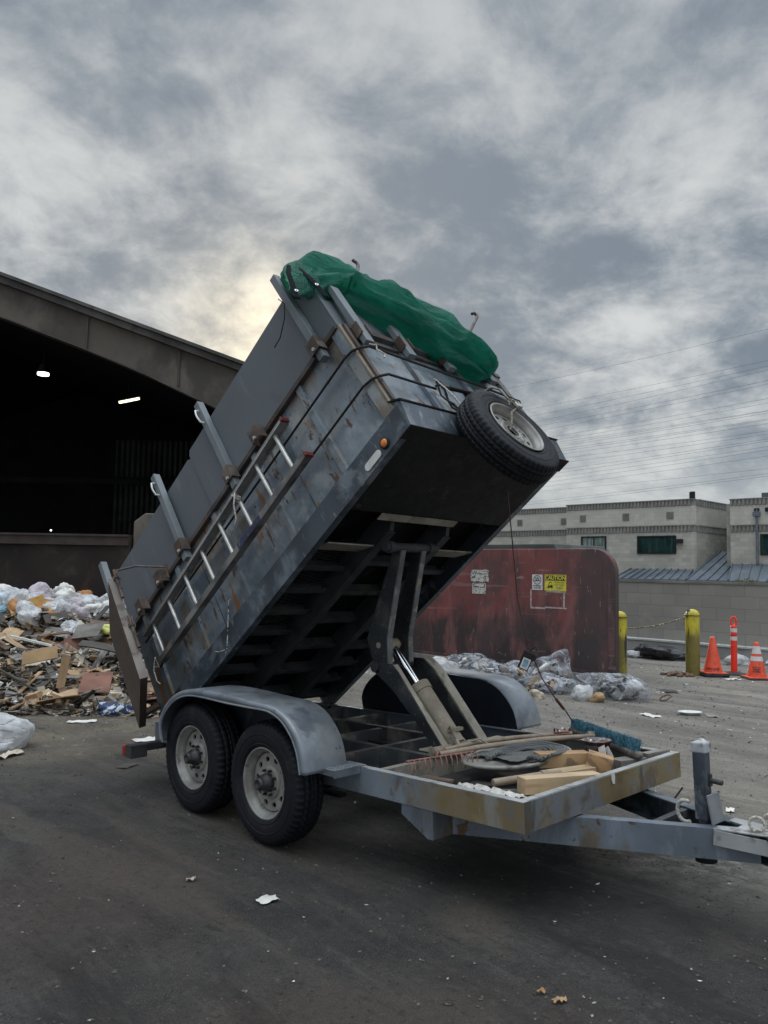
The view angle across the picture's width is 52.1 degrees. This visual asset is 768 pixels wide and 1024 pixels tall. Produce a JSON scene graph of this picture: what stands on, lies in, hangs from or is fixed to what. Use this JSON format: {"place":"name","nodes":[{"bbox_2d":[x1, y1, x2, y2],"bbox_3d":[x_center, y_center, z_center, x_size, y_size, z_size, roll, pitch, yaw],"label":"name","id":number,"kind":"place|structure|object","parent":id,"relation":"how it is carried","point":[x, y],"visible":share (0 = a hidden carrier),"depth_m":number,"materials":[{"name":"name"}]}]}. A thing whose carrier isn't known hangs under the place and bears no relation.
{"place":"outdoors","nodes":[
{"label":"outdoors","id":0,"kind":"place"},
{"bbox_2d":[0,532,133,597],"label":"push wall","id":1,"kind":"structure","parent":0,"point":[51,560],"depth_m":15.95,"materials":[{"name":"concrete"}]},
{"bbox_2d":[0,272,244,534],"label":"transfer shed","id":2,"kind":"structure","parent":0,"point":[83,450],"depth_m":44.28,"materials":[{"name":"brown metal"}]},
{"bbox_2d":[37,336,49,375],"bbox_3d":[-12.305,-5.855,28.476,0.435,1.821,0.435,1,-4,0],"label":"bay lamp","id":3,"kind":"object","parent":2,"relation":"attached to","point":[42,370],"visible":0.93,"depth_m":28.32,"materials":[{"name":"metal"}]},
{"bbox_2d":[118,370,140,403],"bbox_3d":[-9.174,-4.761,28.401,0.809,1.710,0.120,1,-4,0],"label":"tube lamp","id":4,"kind":"object","parent":2,"relation":"attached to","point":[128,399],"visible":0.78,"depth_m":28.31,"materials":[{"name":"metal"}]},
{"bbox_2d":[0,650,767,1023],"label":"ground","id":5,"kind":"structure","parent":0,"point":[506,914],"depth_m":4.12,"materials":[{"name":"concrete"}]},
{"bbox_2d":[0,749,24,758],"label":"paper scrap","id":6,"kind":"object","parent":5,"relation":"on","point":[8,752],"visible":1,"depth_m":7.15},
{"bbox_2d":[0,712,34,751],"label":"white bag","id":7,"kind":"object","parent":5,"relation":"on","point":[16,733],"visible":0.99,"depth_m":7.39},
{"bbox_2d":[0,611,160,717],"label":"rubbish heap","id":8,"kind":"object","parent":5,"relation":"on","point":[18,669],"visible":0.18,"depth_m":10.27,"materials":[{"name":"wood"}]},
{"bbox_2d":[7,599,17,615],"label":"plastic bag","id":9,"kind":"object","parent":8,"relation":"on","point":[12,603],"visible":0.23,"depth_m":12.76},
{"bbox_2d":[2,627,24,637],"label":"board","id":10,"kind":"object","parent":8,"relation":"on","point":[13,631],"visible":0.8,"depth_m":11.99,"materials":[{"name":"brown wood"}]},
{"bbox_2d":[0,632,27,648],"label":"plank","id":11,"kind":"object","parent":8,"relation":"on","point":[12,641],"visible":0.61,"depth_m":11.61,"materials":[{"name":"brown wood"}]},
{"bbox_2d":[4,590,29,605],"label":"plastic bag","id":12,"kind":"object","parent":8,"relation":"on","point":[20,595],"visible":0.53,"depth_m":13.00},
{"bbox_2d":[0,669,37,690],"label":"long strip","id":13,"kind":"object","parent":8,"relation":"on","point":[18,680],"visible":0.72,"depth_m":9.89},
{"bbox_2d":[16,600,34,612],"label":"plastic bag","id":14,"kind":"object","parent":8,"relation":"on","point":[20,604],"visible":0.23,"depth_m":12.74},
{"bbox_2d":[17,696,38,709],"bbox_3d":[-4.287,2.278,9.462,0.254,0.014,0.380,-19,14,-22],"label":"board","id":15,"kind":"object","parent":8,"relation":"on","point":[32,700],"visible":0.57,"depth_m":9.41,"materials":[{"name":"brown wood"}]},
{"bbox_2d":[16,605,42,626],"bbox_3d":[-5.651,1.640,12.524,0.398,0.290,0.575,15,0,-36],"label":"plastic bag","id":16,"kind":"object","parent":8,"relation":"on","point":[26,614],"visible":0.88,"depth_m":12.36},
{"bbox_2d":[8,635,51,646],"bbox_3d":[-5.036,1.832,11.191,0.767,0.030,0.035,8,-2,18],"label":"white frame strip","id":17,"kind":"object","parent":8,"relation":"on","point":[30,640],"visible":0.98,"depth_m":11.17,"materials":[{"name":"plastic"}]},
{"bbox_2d":[18,671,42,692],"bbox_3d":[-4.545,2.215,9.949,0.064,0.014,0.923,-10,13,3],"label":"plank","id":18,"kind":"object","parent":8,"relation":"on","point":[29,682],"visible":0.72,"depth_m":10.09,"materials":[{"name":"brown wood"}]},
{"bbox_2d":[27,595,50,610],"bbox_3d":[-5.686,1.650,12.919,0.340,0.320,0.434,-20,37,-30],"label":"cardboard box","id":19,"kind":"object","parent":8,"relation":"on","point":[40,599],"visible":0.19,"depth_m":13.02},
{"bbox_2d":[22,645,57,664],"bbox_3d":[-4.588,1.910,10.484,0.448,0.180,0.020,-10,-32,-13],"label":"tan board","id":20,"kind":"object","parent":8,"relation":"on","point":[39,655],"visible":1,"depth_m":10.47,"materials":[{"name":"brown cardboard"}]},
{"bbox_2d":[28,582,53,597],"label":"plastic bag","id":21,"kind":"object","parent":8,"relation":"on","point":[42,588],"visible":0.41,"depth_m":13.62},
{"bbox_2d":[20,631,68,637],"bbox_3d":[-5.310,1.883,11.901,1.101,0.016,0.076,-7,18,-2],"label":"plank","id":22,"kind":"object","parent":8,"relation":"on","point":[56,633],"visible":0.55,"depth_m":11.89,"materials":[{"name":"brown wood"}]},
{"bbox_2d":[42,597,65,610],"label":"plastic bag","id":23,"kind":"object","parent":8,"relation":"on","point":[51,604],"visible":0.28,"depth_m":13.01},
{"bbox_2d":[43,626,71,637],"bbox_3d":[-4.998,1.854,12.079,0.405,0.015,0.268,12,18,-15],"label":"board","id":24,"kind":"object","parent":8,"relation":"on","point":[48,629],"visible":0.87,"depth_m":12.08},
{"bbox_2d":[35,675,81,679],"bbox_3d":[-4.217,2.138,10.164,0.649,0.022,0.071,-3,18,11],"label":"plank","id":25,"kind":"object","parent":8,"relation":"on","point":[68,677],"visible":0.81,"depth_m":10.14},
{"bbox_2d":[42,612,75,625],"bbox_3d":[-5.153,1.698,12.500,0.478,0.021,0.274,-2,36,-45],"label":"board","id":26,"kind":"object","parent":8,"relation":"on","point":[47,617],"visible":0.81,"depth_m":12.48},
{"bbox_2d":[35,694,82,704],"bbox_3d":[-3.858,2.232,9.345,0.504,0.019,0.334,-6,-18,-18],"label":"board","id":27,"kind":"object","parent":8,"relation":"on","point":[53,700],"visible":0.83,"depth_m":9.28,"materials":[{"name":"brown wood"}]},
{"bbox_2d":[50,602,71,611],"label":"plastic bag","id":28,"kind":"object","parent":8,"relation":"on","point":[63,606],"visible":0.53,"depth_m":12.91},
{"bbox_2d":[56,654,70,687],"bbox_3d":[-4.088,2.026,10.025,0.100,0.436,0.160,11,-7,-19],"label":"upright block","id":29,"kind":"object","parent":8,"relation":"on","point":[63,671],"depth_m":9.95,"materials":[{"name":"brown wood"}]},
{"bbox_2d":[53,582,74,592],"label":"plastic bag","id":30,"kind":"object","parent":8,"relation":"on","point":[61,586],"visible":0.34,"depth_m":14.42,"materials":[{"name":"white plastic"}]},
{"bbox_2d":[54,587,75,597],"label":"plastic bag","id":31,"kind":"object","parent":8,"relation":"on","point":[68,591],"visible":0.37,"depth_m":13.73,"materials":[{"name":"white plastic"}]},
{"bbox_2d":[58,688,81,695],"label":"board","id":32,"kind":"object","parent":8,"relation":"on","point":[74,691],"visible":0.72,"depth_m":9.76,"materials":[{"name":"brown wood"}]},
{"bbox_2d":[61,643,78,655],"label":"board","id":33,"kind":"object","parent":8,"relation":"on","point":[67,647],"visible":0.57,"depth_m":11.53,"materials":[{"name":"brown wood"}]},
{"bbox_2d":[60,620,80,634],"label":"plastic bag","id":34,"kind":"object","parent":8,"relation":"on","point":[70,625],"visible":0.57,"depth_m":12.24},
{"bbox_2d":[59,635,88,647],"bbox_3d":[-4.667,1.996,11.884,0.522,0.299,0.022,-31,-26,-34],"label":"board","id":35,"kind":"object","parent":8,"relation":"on","point":[75,642],"visible":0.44,"depth_m":11.90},
{"bbox_2d":[64,597,84,606],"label":"plastic bag","id":36,"kind":"object","parent":8,"relation":"on","point":[76,601],"visible":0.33,"depth_m":13.32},
{"bbox_2d":[0,593,149,701],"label":"heap paper scraps","id":37,"kind":"object","parent":8,"relation":"on","point":[50,669],"visible":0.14,"depth_m":10.90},
{"bbox_2d":[87,633,109,640],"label":"board","id":38,"kind":"object","parent":37,"relation":"on","point":[99,637],"visible":0.17,"depth_m":11.96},
{"bbox_2d":[100,624,109,634],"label":"yellow bag","id":39,"kind":"object","parent":38,"relation":"on","point":[105,629],"visible":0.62,"depth_m":11.94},
{"bbox_2d":[70,605,90,619],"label":"plastic bag","id":40,"kind":"object","parent":8,"relation":"on","point":[81,612],"visible":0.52,"depth_m":12.99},
{"bbox_2d":[75,689,95,705],"bbox_3d":[-3.705,2.343,9.420,0.891,0.014,0.062,-40,-30,25],"label":"plank","id":41,"kind":"object","parent":8,"relation":"on","point":[87,696],"visible":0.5,"depth_m":9.30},
{"bbox_2d":[77,594,95,604],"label":"plastic bag","id":42,"kind":"object","parent":8,"relation":"on","point":[87,599],"visible":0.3,"depth_m":13.69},
{"bbox_2d":[71,622,104,638],"bbox_3d":[-4.482,1.792,11.896,0.510,0.260,0.017,-9,-47,19],"label":"grey panel","id":43,"kind":"object","parent":8,"relation":"on","point":[88,630],"visible":1,"depth_m":11.88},
{"bbox_2d":[85,603,101,612],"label":"plastic bag","id":44,"kind":"object","parent":8,"relation":"on","point":[94,608],"visible":0.69,"depth_m":13.46,"materials":[{"name":"white plastic"}]},
{"bbox_2d":[78,672,112,692],"bbox_3d":[-3.689,2.174,10.080,0.369,0.026,0.645,1,11,-14],"label":"board","id":45,"kind":"object","parent":8,"relation":"on","point":[91,681],"visible":0.93,"depth_m":10.03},
{"bbox_2d":[77,640,115,652],"bbox_3d":[-3.979,1.930,11.183,0.702,0.046,0.220,14,8,-7],"label":"dark board","id":46,"kind":"object","parent":8,"relation":"on","point":[98,645],"visible":0.67,"depth_m":11.13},
{"bbox_2d":[95,650,107,666],"bbox_3d":[-4.047,2.103,11.160,0.084,0.015,0.729,13,13,-8],"label":"plank","id":47,"kind":"object","parent":8,"relation":"on","point":[101,656],"visible":0.63,"depth_m":11.24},
{"bbox_2d":[92,701,132,715],"bbox_3d":[-3.148,2.296,9.192,0.512,0.148,0.344,2,-4,-17],"label":"blue cloth","id":48,"kind":"object","parent":8,"relation":"on","point":[111,709],"visible":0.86,"depth_m":9.10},
{"bbox_2d":[133,513,153,546],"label":"concrete pier","id":49,"kind":"structure","parent":5,"relation":"on","point":[141,523],"depth_m":16.12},
{"bbox_2d":[256,894,278,903],"bbox_3d":[-0.611,2.034,4.134,0.113,0.017,0.078,5,-5,-41],"label":"paper scrap","id":50,"kind":"object","parent":5,"relation":"on","point":[265,899],"visible":1,"depth_m":4.13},
{"bbox_2d":[0,718,741,1023],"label":"mud clods","id":51,"kind":"object","parent":5,"relation":"on","point":[623,1012],"visible":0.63,"depth_m":3.52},
{"bbox_2d":[0,663,767,1023],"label":"grit","id":52,"kind":"object","parent":5,"relation":"on","point":[386,895],"visible":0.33,"depth_m":3.96,"materials":[{"name":"gravel"}]},
{"bbox_2d":[98,274,767,865],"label":"dump trailer","id":53,"kind":"object","parent":5,"relation":"on","point":[384,524],"visible":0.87,"depth_m":5.56,"materials":[{"name":"metal"}]},
{"bbox_2d":[142,417,313,663],"bbox_3d":[-1.248,0.298,5.866,0.077,0.475,2.423,6,-47,-45],"label":"ladder","id":54,"kind":"object","parent":53,"relation":"attached to","point":[253,470],"visible":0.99,"depth_m":5.76,"materials":[{"name":"metal"}]},
{"bbox_2d":[231,493,241,524],"bbox_3d":[-1.066,-0.019,5.713,0.081,0.238,0.162,0,-4,18],"label":"cord","id":55,"kind":"object","parent":54,"relation":"attached to","point":[234,496],"visible":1,"depth_m":5.67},
{"bbox_2d":[160,373,436,667],"bbox_3d":[-0.750,0.219,5.917,0.591,0.053,3.235,6,-47,-45],"label":"rope","id":56,"kind":"object","parent":53,"relation":"attached to","point":[355,397],"visible":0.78,"depth_m":5.13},
{"bbox_2d":[435,383,471,397],"bbox_3d":[0.507,-0.846,5.444,0.394,0.063,0.067,6,-47,-45],"label":"load binder","id":57,"kind":"object","parent":56,"relation":"attached to","point":[465,393],"visible":0.56,"depth_m":5.43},
{"bbox_2d":[145,345,520,642],"bbox_3d":[-0.445,0.110,6.508,1.836,0.121,3.310,6,-47,-45],"label":"rope","id":58,"kind":"object","parent":53,"relation":"attached to","point":[309,409],"visible":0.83,"depth_m":5.59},
{"bbox_2d":[280,251,498,382],"bbox_3d":[-0.036,-1.483,5.739,1.928,1.178,0.495,6,-47,-45],"label":"tarp","id":59,"kind":"object","parent":53,"relation":"on","point":[436,333],"visible":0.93,"depth_m":5.69,"materials":[{"name":"green"}]},
{"bbox_2d":[419,775,453,782],"bbox_3d":[0.294,1.506,4.429,0.200,0.016,0.060,-5,-7,38],"label":"lumber block","id":60,"kind":"object","parent":53,"relation":"on","point":[442,779],"depth_m":4.41,"materials":[{"name":"brown wood"}]},
{"bbox_2d":[435,381,457,410],"bbox_3d":[0.478,-0.694,5.233,0.098,0.504,0.054,6,-47,-45],"label":"strap","id":61,"kind":"object","parent":53,"relation":"hanging from","point":[447,398],"visible":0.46,"depth_m":5.28,"materials":[{"name":"black fabric"}]},
{"bbox_2d":[468,780,492,788],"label":"lumber block","id":62,"kind":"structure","parent":53,"relation":"on","point":[488,784],"depth_m":4.64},
{"bbox_2d":[457,782,526,798],"bbox_3d":[0.566,1.489,4.211,0.128,0.039,0.414,5,-8,-44],"label":"white cloth","id":63,"kind":"object","parent":53,"relation":"on","point":[477,786],"visible":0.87,"depth_m":4.20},
{"bbox_2d":[456,390,559,485],"bbox_3d":[0.816,-0.494,5.168,0.760,0.760,0.198,6,-47,-45],"label":"spare wheel","id":64,"kind":"object","parent":53,"relation":"hanging from","point":[523,451],"visible":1,"depth_m":4.95,"materials":[{"name":"rubber"}]},
{"bbox_2d":[484,386,520,430],"bbox_3d":[0.815,-0.709,5.278,0.175,0.423,0.150,6,-47,-45],"label":"cord","id":65,"kind":"object","parent":64,"relation":"attached to","point":[510,400],"visible":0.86,"depth_m":5.25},
{"bbox_2d":[460,745,571,769],"bbox_3d":[0.853,1.552,5.023,0.938,0.032,0.540,5,-8,-44],"label":"oval tray","id":66,"kind":"object","parent":53,"relation":"on","point":[483,762],"visible":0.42,"depth_m":4.77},
{"bbox_2d":[406,731,572,771],"bbox_3d":[0.734,1.536,5.151,1.564,0.085,0.284,5,-8,-44],"label":"garden rake","id":67,"kind":"object","parent":66,"relation":"on","point":[496,739],"visible":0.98,"depth_m":5.05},
{"bbox_2d":[472,740,568,761],"bbox_3d":[0.885,1.513,4.952,0.659,0.055,0.472,5,-8,-44],"label":"canvas hose","id":68,"kind":"object","parent":66,"relation":"on","point":[519,751],"visible":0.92,"depth_m":4.97,"materials":[{"name":"fabric"}]},
{"bbox_2d":[533,750,587,767],"bbox_3d":[1.106,1.533,4.878,0.340,0.085,0.100,2,-6,-12],"label":"lumber block","id":69,"kind":"object","parent":66,"relation":"on","point":[567,758],"depth_m":4.84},
{"bbox_2d":[507,490,572,721],"bbox_3d":[1.142,0.685,5.629,0.564,1.664,0.090,3,-4,-21],"label":"control cable","id":70,"kind":"object","parent":53,"relation":"hanging from","point":[556,699],"visible":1,"depth_m":5.58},
{"bbox_2d":[517,647,536,670],"bbox_3d":[1.019,1.023,5.516,0.103,0.186,0.045,22,-4,20],"label":"hoist remote","id":71,"kind":"object","parent":70,"relation":"hanging from","point":[526,659],"visible":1,"depth_m":5.50,"materials":[{"name":"black plastic"}]},
{"bbox_2d":[438,718,643,758],"bbox_3d":[0.945,1.525,5.325,1.320,0.142,0.942,1,-4,-5],"label":"push broom","id":72,"kind":"object","parent":53,"relation":"on","point":[625,744],"visible":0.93,"depth_m":5.17,"materials":[{"name":"plastic"}]},
{"bbox_2d":[546,764,595,772],"bbox_3d":[1.116,1.561,4.690,0.300,0.060,0.100,2,-7,-26],"label":"lumber block","id":73,"kind":"object","parent":53,"relation":"on","point":[579,768],"depth_m":4.69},
{"bbox_2d":[491,770,561,786],"bbox_3d":[0.824,1.524,4.509,0.436,0.075,0.053,2,-4,-18],"label":"tool handle","id":74,"kind":"object","parent":73,"relation":"on","point":[501,781],"visible":0.52,"depth_m":4.46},
{"bbox_2d":[582,737,611,754],"bbox_3d":[1.392,1.553,5.127,0.190,0.136,0.190,5,-8,-44],"label":"paint tin","id":75,"kind":"object","parent":53,"relation":"on","point":[593,743],"visible":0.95,"depth_m":5.09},
{"bbox_2d":[586,749,613,772],"bbox_3d":[1.315,1.537,4.800,0.150,0.110,0.120,12,-2,17],"label":"lumber block","id":76,"kind":"object","parent":53,"relation":"on","point":[601,762],"depth_m":4.75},
{"bbox_2d":[612,756,646,769],"bbox_3d":[1.602,1.606,4.990,0.340,0.100,0.100,2,-7,-26],"label":"lumber block","id":77,"kind":"object","parent":53,"relation":"on","point":[618,762],"depth_m":4.92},
{"bbox_2d":[642,748,669,758],"bbox_3d":[1.744,1.560,5.049,0.220,0.050,0.060,3,-7,-34],"label":"lumber block","id":78,"kind":"object","parent":77,"relation":"on","point":[651,753],"depth_m":5.02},
{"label":"lumber block","id":79,"kind":"object","parent":53,"relation":"on","visible":0},
{"bbox_2d":[517,771,600,794],"bbox_3d":[0.996,1.530,4.444,0.500,0.085,0.095,3,-7,-20],"label":"lumber block","id":80,"kind":"object","parent":79,"relation":"on","point":[533,784],"depth_m":4.38,"materials":[{"name":"wood"}]},
{"bbox_2d":[433,656,458,675],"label":"white bag","id":81,"kind":"object","parent":5,"relation":"on","point":[443,661],"visible":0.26,"depth_m":12.69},
{"bbox_2d":[452,653,488,669],"bbox_3d":[1.527,2.625,13.569,0.735,0.404,0.622,-1,-5,29],"label":"rubbish bag","id":82,"kind":"object","parent":5,"relation":"on","point":[464,660],"visible":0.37,"depth_m":13.43,"materials":[{"name":"white plastic"}]},
{"bbox_2d":[464,658,503,680],"bbox_3d":[1.681,2.579,12.712,0.908,0.420,0.681,-2,-5,40],"label":"rubbish bag","id":83,"kind":"object","parent":5,"relation":"on","point":[485,666],"visible":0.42,"depth_m":12.59,"materials":[{"name":"white plastic"}]},
{"bbox_2d":[496,660,532,685],"bbox_3d":[2.039,2.527,12.199,0.680,0.452,0.638,-2,-5,34],"label":"rubbish bag","id":84,"kind":"object","parent":5,"relation":"on","point":[514,672],"visible":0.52,"depth_m":12.06,"materials":[{"name":"white plastic"}]},
{"bbox_2d":[413,549,618,683],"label":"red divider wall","id":85,"kind":"structure","parent":5,"relation":"on","point":[578,619],"depth_m":13.46,"materials":[{"name":"metal"}]},
{"bbox_2d":[472,583,485,593],"bbox_3d":[1.725,1.388,14.283,0.011,0.195,0.310,5,-6,-44],"label":"torn sticker","id":86,"kind":"object","parent":85,"relation":"attached to","point":[478,588],"visible":1,"depth_m":14.28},
{"bbox_2d":[471,569,488,581],"bbox_3d":[1.738,1.159,14.291,0.013,0.232,0.420,5,-6,-44],"label":"torn sticker","id":87,"kind":"object","parent":85,"relation":"attached to","point":[480,575],"visible":1,"depth_m":14.28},
{"bbox_2d":[532,574,542,589],"bbox_3d":[2.611,1.196,13.393,0.016,0.262,0.209,5,-6,-44],"label":"no smoking sign","id":88,"kind":"object","parent":85,"relation":"attached to","point":[537,581],"visible":1,"depth_m":13.39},
{"bbox_2d":[484,544,605,550],"bbox_3d":[2.629,1.838,16.267,1.800,2.275,3.572,5,-6,-44],"label":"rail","id":89,"kind":"object","parent":85,"relation":"attached to","point":[529,546],"visible":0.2,"depth_m":15.06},
{"bbox_2d":[545,574,565,590],"bbox_3d":[2.864,1.184,13.139,0.012,0.270,0.420,5,-6,-44],"label":"caution sign","id":90,"kind":"object","parent":85,"relation":"attached to","point":[555,582],"visible":1,"depth_m":13.13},
{"bbox_2d":[529,689,544,699],"bbox_3d":[2.113,2.516,10.875,0.207,0.141,0.172,5,-6,-44],"label":"cream scrap","id":91,"kind":"object","parent":5,"relation":"on","point":[535,694],"visible":0.85,"depth_m":10.81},
{"bbox_2d":[530,650,574,687],"bbox_3d":[2.556,2.426,12.129,0.745,0.672,0.624,-2,-5,40],"label":"rubbish bag","id":92,"kind":"object","parent":5,"relation":"on","point":[561,669],"visible":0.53,"depth_m":11.98,"materials":[{"name":"white plastic"}]},
{"bbox_2d":[524,672,580,694],"bbox_3d":[2.434,2.535,11.500,0.910,0.362,0.584,-2,-5,40],"label":"rubbish bag","id":93,"kind":"object","parent":5,"relation":"on","point":[555,685],"visible":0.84,"depth_m":11.38,"materials":[{"name":"white plastic"}]},
{"bbox_2d":[571,684,593,700],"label":"white bag","id":94,"kind":"object","parent":5,"relation":"on","point":[582,692],"visible":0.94,"depth_m":10.75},
{"bbox_2d":[589,692,604,702],"bbox_3d":[2.901,2.520,10.696,0.211,0.134,0.192,2,-4,-17],"label":"brown scrap","id":95,"kind":"object","parent":5,"relation":"on","point":[597,697],"visible":1,"depth_m":10.64,"materials":[{"name":"paper"}]},
{"bbox_2d":[577,672,651,700],"bbox_3d":[3.260,2.492,11.097,0.862,0.413,0.932,1,-4,-3],"label":"rubbish bag","id":96,"kind":"object","parent":5,"relation":"on","point":[618,687],"visible":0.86,"depth_m":10.92,"materials":[{"name":"white plastic"}]},
{"bbox_2d":[619,611,627,676],"bbox_3d":[3.982,2.230,13.261,0.252,1.112,0.252,5,-6,-44],"label":"bollard","id":97,"kind":"object","parent":5,"relation":"on","point":[623,617],"visible":0.53,"depth_m":13.16,"materials":[{"name":"metal"}]},
{"bbox_2d":[627,650,640,657],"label":"white bag","id":98,"kind":"object","parent":5,"relation":"on","point":[632,654],"visible":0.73,"depth_m":16.32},
{"bbox_2d":[634,643,684,660],"bbox_3d":[5.691,2.889,16.216,1.260,0.313,0.761,-2,-5,34],"label":"black bag","id":99,"kind":"object","parent":5,"relation":"on","point":[657,652],"visible":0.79,"depth_m":15.97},
{"bbox_2d":[660,670,694,676],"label":"debris crumbs","id":100,"kind":"object","parent":5,"relation":"on","point":[678,673],"visible":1,"depth_m":13.52,"materials":[{"name":"brown wood"}]},
{"bbox_2d":[678,710,701,715],"bbox_3d":[3.834,2.520,9.850,0.300,0.040,0.195,1,-4,0],"label":"food tray","id":101,"kind":"object","parent":5,"relation":"on","point":[690,712],"visible":1,"depth_m":9.84,"materials":[{"name":"white plastic"}]},
{"bbox_2d":[684,609,699,675],"bbox_3d":[5.400,2.274,13.757,0.264,1.146,0.264,5,-6,-44],"label":"bollard","id":102,"kind":"object","parent":5,"relation":"on","point":[692,639],"visible":0.98,"depth_m":13.66,"materials":[{"name":"metal"}]},
{"bbox_2d":[627,616,686,628],"bbox_3d":[4.683,1.895,13.556,1.296,0.213,0.079,3,-4,-21],"label":"barrier rope","id":103,"kind":"object","parent":102,"relation":"attached to","point":[684,617],"visible":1,"depth_m":13.54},
{"bbox_2d":[619,579,767,647],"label":"block wall","id":104,"kind":"structure","parent":5,"relation":"on","point":[717,606],"depth_m":17.13,"materials":[{"name":"concrete"}]},
{"bbox_2d":[627,636,767,662],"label":"kerb","id":105,"kind":"structure","parent":5,"relation":"on","point":[724,650],"depth_m":16.75,"materials":[{"name":"concrete"}]},
{"bbox_2d":[700,636,729,677],"bbox_3d":[5.715,2.507,13.663,0.430,0.680,0.430,1,-4,0],"label":"traffic cone","id":106,"kind":"object","parent":5,"relation":"on","point":[712,667],"visible":0.98,"depth_m":13.56,"materials":[{"name":"orange plastic"}]},
{"bbox_2d":[726,616,746,675],"bbox_3d":[6.198,2.358,13.925,0.400,1.032,0.400,1,-4,0],"label":"delineator post","id":107,"kind":"object","parent":5,"relation":"on","point":[733,645],"visible":0.97,"depth_m":13.88,"materials":[{"name":"orange plastic"}]},
{"bbox_2d":[724,653,749,665],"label":"white bag","id":108,"kind":"object","parent":5,"relation":"on","point":[742,660],"visible":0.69,"depth_m":15.33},
{"bbox_2d":[740,642,767,680],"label":"traffic cone","id":109,"kind":"object","parent":5,"relation":"on","point":[756,670],"visible":1,"depth_m":13.27,"materials":[{"name":"orange plastic"}]},
{"bbox_2d":[0,0,767,508],"label":"sky","id":110,"kind":"structure","parent":0,"point":[587,180],"materials":[{"name":"grey"}]},
{"bbox_2d":[489,491,767,584],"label":"office building","id":111,"kind":"structure","parent":0,"point":[691,538],"depth_m":41.39,"materials":[{"name":"concrete"}]},
{"bbox_2d":[581,536,605,549],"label":"window","id":112,"kind":"structure","parent":111,"relation":"in","point":[585,540],"depth_m":44.05,"materials":[{"name":"green glass"}]},
{"bbox_2d":[637,535,675,553],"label":"window","id":113,"kind":"structure","parent":111,"relation":"in","point":[645,544],"depth_m":41.42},
{"bbox_2d":[760,534,767,554],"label":"window","id":114,"kind":"structure","parent":111,"relation":"in","point":[763,537],"depth_m":38.81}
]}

